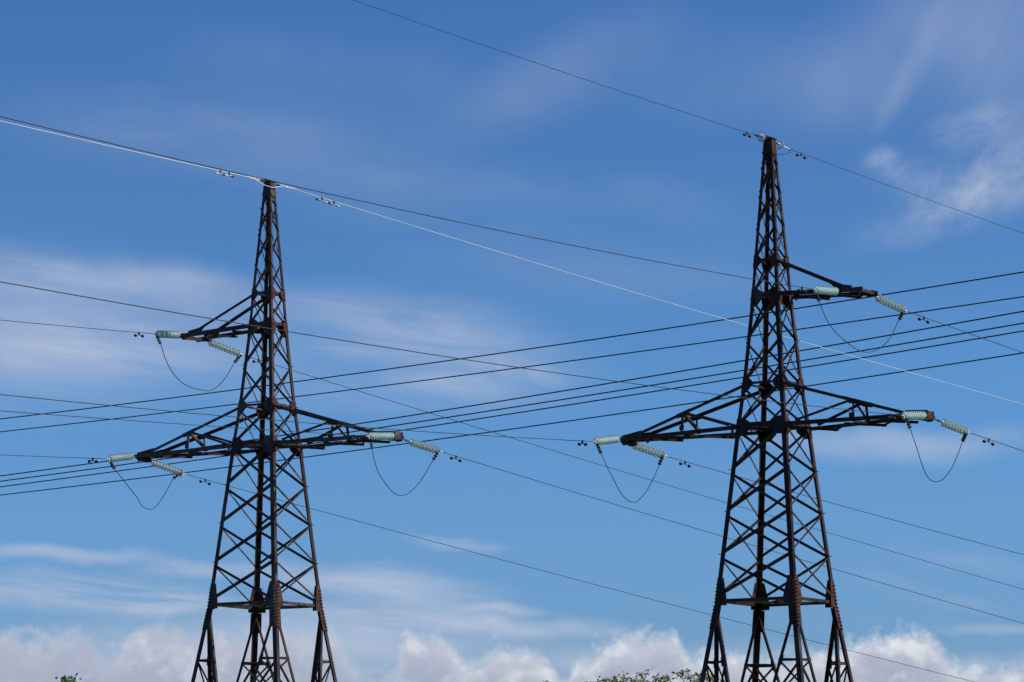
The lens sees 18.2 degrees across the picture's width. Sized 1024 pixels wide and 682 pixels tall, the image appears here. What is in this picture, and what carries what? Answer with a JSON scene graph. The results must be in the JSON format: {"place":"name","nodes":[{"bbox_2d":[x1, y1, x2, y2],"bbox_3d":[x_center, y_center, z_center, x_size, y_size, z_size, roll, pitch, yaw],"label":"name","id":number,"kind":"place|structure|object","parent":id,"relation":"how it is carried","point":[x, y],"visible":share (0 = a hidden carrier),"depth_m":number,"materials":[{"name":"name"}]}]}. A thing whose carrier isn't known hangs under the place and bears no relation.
{"place":"outdoors","nodes":[
{"label":"outdoors","id":0,"kind":"place"},
{"bbox_2d":[275,184,295,188],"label":"wire clamp","id":1,"kind":"object","parent":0,"point":[285,186],"visible":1,"depth_m":107.00,"materials":[{"name":"metal"}]},
{"bbox_2d":[288,187,1023,404],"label":"earth wire","id":2,"kind":"object","parent":1,"relation":"attached to","point":[640,294],"visible":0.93,"depth_m":114.81,"materials":[{"name":"metal"}]},
{"bbox_2d":[0,271,1023,418],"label":"line wire","id":3,"kind":"object","parent":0,"point":[531,348],"visible":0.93,"depth_m":150.51,"materials":[{"name":"black metal"}]},
{"bbox_2d":[0,296,1023,431],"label":"line wire","id":4,"kind":"object","parent":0,"point":[536,365],"visible":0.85,"depth_m":157.09,"materials":[{"name":"black metal"}]},
{"bbox_2d":[0,311,1023,475],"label":"line wire","id":5,"kind":"object","parent":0,"point":[586,386],"visible":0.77,"depth_m":143.82,"materials":[{"name":"black metal"}]},
{"bbox_2d":[0,353,1023,495],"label":"line wire","id":6,"kind":"object","parent":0,"point":[531,426],"visible":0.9,"depth_m":157.96,"materials":[{"name":"black metal"}]},
{"bbox_2d":[0,322,1023,481],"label":"line wire","id":7,"kind":"object","parent":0,"point":[579,396],"visible":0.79,"depth_m":147.58,"materials":[{"name":"black metal"}]},
{"bbox_2d":[0,330,1023,486],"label":"line wire","id":8,"kind":"object","parent":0,"point":[564,405],"visible":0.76,"depth_m":151.77,"materials":[{"name":"black metal"}]},
{"bbox_2d":[0,0,1023,681],"label":"sky","id":9,"kind":"structure","parent":0,"point":[352,99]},
{"bbox_3d":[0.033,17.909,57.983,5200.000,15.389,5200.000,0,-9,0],"label":"ground","id":10,"kind":"structure","parent":0,"visible":0},
{"bbox_2d":[55,672,81,681],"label":"young tree","id":11,"kind":"object","parent":10,"relation":"on","point":[65,679],"visible":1,"depth_m":59.69,"materials":[{"name":"green plant"}]},
{"bbox_2d":[136,178,403,681],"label":"lattice pylon","id":12,"kind":"object","parent":10,"relation":"on","point":[264,446],"visible":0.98,"depth_m":105.23,"materials":[{"name":"metal"}]},
{"bbox_2d":[107,452,136,461],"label":"insulator string","id":13,"kind":"object","parent":12,"relation":"attached to","point":[120,457],"visible":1,"depth_m":107.03,"materials":[{"name":"glass"}]},
{"bbox_2d":[8,455,106,458],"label":"conductor","id":14,"kind":"object","parent":13,"relation":"attached to","point":[61,457],"visible":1,"depth_m":104.50,"materials":[{"name":"metal"}]},
{"bbox_2d":[154,330,180,338],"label":"insulator string","id":15,"kind":"object","parent":12,"relation":"attached to","point":[169,334],"visible":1,"depth_m":106.49,"materials":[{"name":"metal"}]},
{"bbox_2d":[2,320,153,333],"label":"conductor","id":16,"kind":"object","parent":15,"relation":"attached to","point":[77,327],"visible":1,"depth_m":102.95,"materials":[{"name":"metal"}]},
{"bbox_2d":[156,336,241,390],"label":"jumper cable","id":17,"kind":"object","parent":15,"relation":"hanging from","point":[236,359],"visible":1,"depth_m":107.06,"materials":[{"name":"metal"}]},
{"bbox_2d":[151,459,186,477],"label":"insulator string","id":18,"kind":"object","parent":12,"relation":"attached to","point":[164,466],"visible":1,"depth_m":108.54,"materials":[{"name":"glass"}]},
{"bbox_2d":[109,462,180,509],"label":"jumper cable","id":19,"kind":"object","parent":18,"relation":"hanging from","point":[114,467],"visible":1,"depth_m":107.41,"materials":[{"name":"metal"}]},
{"bbox_2d":[187,474,973,681],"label":"conductor","id":20,"kind":"object","parent":18,"relation":"attached to","point":[569,577],"visible":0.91,"depth_m":117.41,"materials":[{"name":"metal"}]},
{"bbox_2d":[199,338,243,357],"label":"insulator string","id":21,"kind":"object","parent":12,"relation":"attached to","point":[232,350],"visible":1,"depth_m":108.17,"materials":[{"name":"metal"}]},
{"bbox_2d":[244,355,1023,589],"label":"conductor","id":22,"kind":"object","parent":21,"relation":"attached to","point":[625,472],"visible":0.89,"depth_m":116.91,"materials":[{"name":"metal"}]},
{"bbox_2d":[247,176,265,181],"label":"wire clamp","id":23,"kind":"object","parent":12,"relation":"attached to","point":[260,180],"visible":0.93,"depth_m":106.09,"materials":[{"name":"metal"}]},
{"bbox_2d":[1,121,251,177],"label":"earth wire","id":24,"kind":"object","parent":23,"relation":"attached to","point":[121,148],"visible":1,"depth_m":100.61,"materials":[{"name":"metal"}]},
{"bbox_2d":[366,432,398,439],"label":"insulator string","id":25,"kind":"object","parent":12,"relation":"attached to","point":[381,435],"visible":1,"depth_m":101.81,"materials":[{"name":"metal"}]},
{"bbox_2d":[0,410,363,435],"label":"conductor","id":26,"kind":"object","parent":25,"relation":"attached to","point":[177,423],"visible":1,"depth_m":93.77,"materials":[{"name":"metal"}]},
{"bbox_2d":[368,439,439,495],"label":"jumper cable","id":27,"kind":"object","parent":25,"relation":"hanging from","point":[371,446],"visible":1,"depth_m":102.08,"materials":[{"name":"metal"}]},
{"bbox_2d":[401,438,442,453],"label":"insulator string","id":28,"kind":"object","parent":12,"relation":"attached to","point":[423,446],"visible":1,"depth_m":103.12,"materials":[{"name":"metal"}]},
{"bbox_2d":[443,452,1023,623],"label":"conductor","id":29,"kind":"object","parent":28,"relation":"attached to","point":[722,536],"visible":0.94,"depth_m":109.23,"materials":[{"name":"metal"}]},
{"bbox_2d":[586,669,676,681],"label":"leafy tree","id":30,"kind":"object","parent":10,"relation":"on","point":[661,678],"visible":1,"depth_m":129.34,"materials":[{"name":"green plant"}]},
{"bbox_2d":[671,668,720,681],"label":"leafy tree","id":31,"kind":"object","parent":10,"relation":"on","point":[681,673],"visible":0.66,"depth_m":128.29,"materials":[{"name":"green plant"}]},
{"bbox_2d":[620,135,934,681],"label":"lattice pylon","id":32,"kind":"object","parent":10,"relation":"on","point":[791,598],"visible":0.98,"depth_m":96.07,"materials":[{"name":"metal"}]},
{"bbox_2d":[593,435,620,444],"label":"insulator string","id":33,"kind":"object","parent":32,"relation":"attached to","point":[611,439],"visible":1,"depth_m":98.04,"materials":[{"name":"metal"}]},
{"bbox_2d":[0,394,592,441],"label":"conductor","id":34,"kind":"object","parent":33,"relation":"attached to","point":[285,421],"visible":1,"depth_m":85.15,"materials":[{"name":"metal"}]},
{"bbox_2d":[632,443,667,457],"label":"insulator string","id":35,"kind":"object","parent":32,"relation":"attached to","point":[649,450],"visible":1,"depth_m":99.57,"materials":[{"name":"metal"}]},
{"bbox_2d":[596,443,663,502],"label":"jumper cable","id":36,"kind":"object","parent":35,"relation":"hanging from","point":[600,452],"visible":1,"depth_m":98.36,"materials":[{"name":"metal"}]},
{"bbox_2d":[668,456,1023,554],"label":"conductor","id":37,"kind":"object","parent":35,"relation":"attached to","point":[852,508],"visible":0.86,"depth_m":104.38,"materials":[{"name":"metal"}]},
{"bbox_2d":[754,132,767,141],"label":"insulator disc","id":38,"kind":"object","parent":32,"relation":"attached to","point":[761,136],"visible":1,"depth_m":97.15,"materials":[{"name":"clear glass"}]},
{"bbox_2d":[354,0,753,134],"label":"earth wire","id":39,"kind":"object","parent":38,"relation":"attached to","point":[546,66],"visible":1,"depth_m":87.56,"materials":[{"name":"metal"}]},
{"bbox_2d":[776,140,789,149],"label":"insulator disc","id":40,"kind":"object","parent":32,"relation":"attached to","point":[780,145],"visible":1,"depth_m":97.80,"materials":[{"name":"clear glass"}]},
{"bbox_2d":[790,149,1023,233],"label":"earth wire","id":41,"kind":"object","parent":40,"relation":"attached to","point":[908,192],"visible":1,"depth_m":100.67,"materials":[{"name":"metal"}]},
{"bbox_2d":[813,285,838,295],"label":"insulator string","id":42,"kind":"object","parent":32,"relation":"attached to","point":[825,290],"visible":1,"depth_m":94.32,"materials":[{"name":"glass"}]},
{"bbox_2d":[0,116,810,288],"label":"conductor","id":43,"kind":"object","parent":42,"relation":"attached to","point":[380,205],"visible":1,"depth_m":76.47,"materials":[{"name":"metal"}]},
{"bbox_2d":[815,294,904,352],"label":"jumper cable","id":44,"kind":"object","parent":42,"relation":"hanging from","point":[817,297],"visible":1,"depth_m":94.69,"materials":[{"name":"metal"}]},
{"bbox_2d":[874,294,907,312],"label":"insulator string","id":45,"kind":"object","parent":32,"relation":"attached to","point":[889,303],"visible":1,"depth_m":95.93,"materials":[{"name":"glass"}]},
{"bbox_2d":[908,311,1023,352],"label":"conductor","id":46,"kind":"object","parent":45,"relation":"attached to","point":[966,332],"visible":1,"depth_m":97.66,"materials":[{"name":"metal"}]},
{"bbox_2d":[918,316,929,323],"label":"vibration damper","id":47,"kind":"object","parent":46,"relation":"attached to","point":[927,321],"visible":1,"depth_m":96.70,"materials":[{"name":"metal"}]},
{"bbox_2d":[901,411,930,422],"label":"insulator string","id":48,"kind":"object","parent":32,"relation":"attached to","point":[916,415],"visible":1,"depth_m":92.52,"materials":[{"name":"glass"}]},
{"bbox_2d":[0,281,901,415],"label":"conductor","id":49,"kind":"object","parent":48,"relation":"attached to","point":[418,352],"visible":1,"depth_m":72.61,"materials":[{"name":"metal"}]},
{"bbox_2d":[905,418,967,481],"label":"jumper cable","id":50,"kind":"object","parent":48,"relation":"hanging from","point":[964,436],"visible":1,"depth_m":92.69,"materials":[{"name":"metal"}]},
{"bbox_2d":[933,418,970,434],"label":"insulator string","id":51,"kind":"object","parent":32,"relation":"attached to","point":[954,426],"visible":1,"depth_m":93.89,"materials":[{"name":"glass"}]},
{"bbox_2d":[971,433,1022,450],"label":"conductor","id":52,"kind":"object","parent":51,"relation":"attached to","point":[997,442],"visible":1,"depth_m":94.85,"materials":[{"name":"metal"}]},
{"bbox_2d":[982,438,994,445],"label":"vibration damper","id":53,"kind":"object","parent":52,"relation":"attached to","point":[985,441],"visible":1,"depth_m":94.70,"materials":[{"name":"metal"}]}
]}

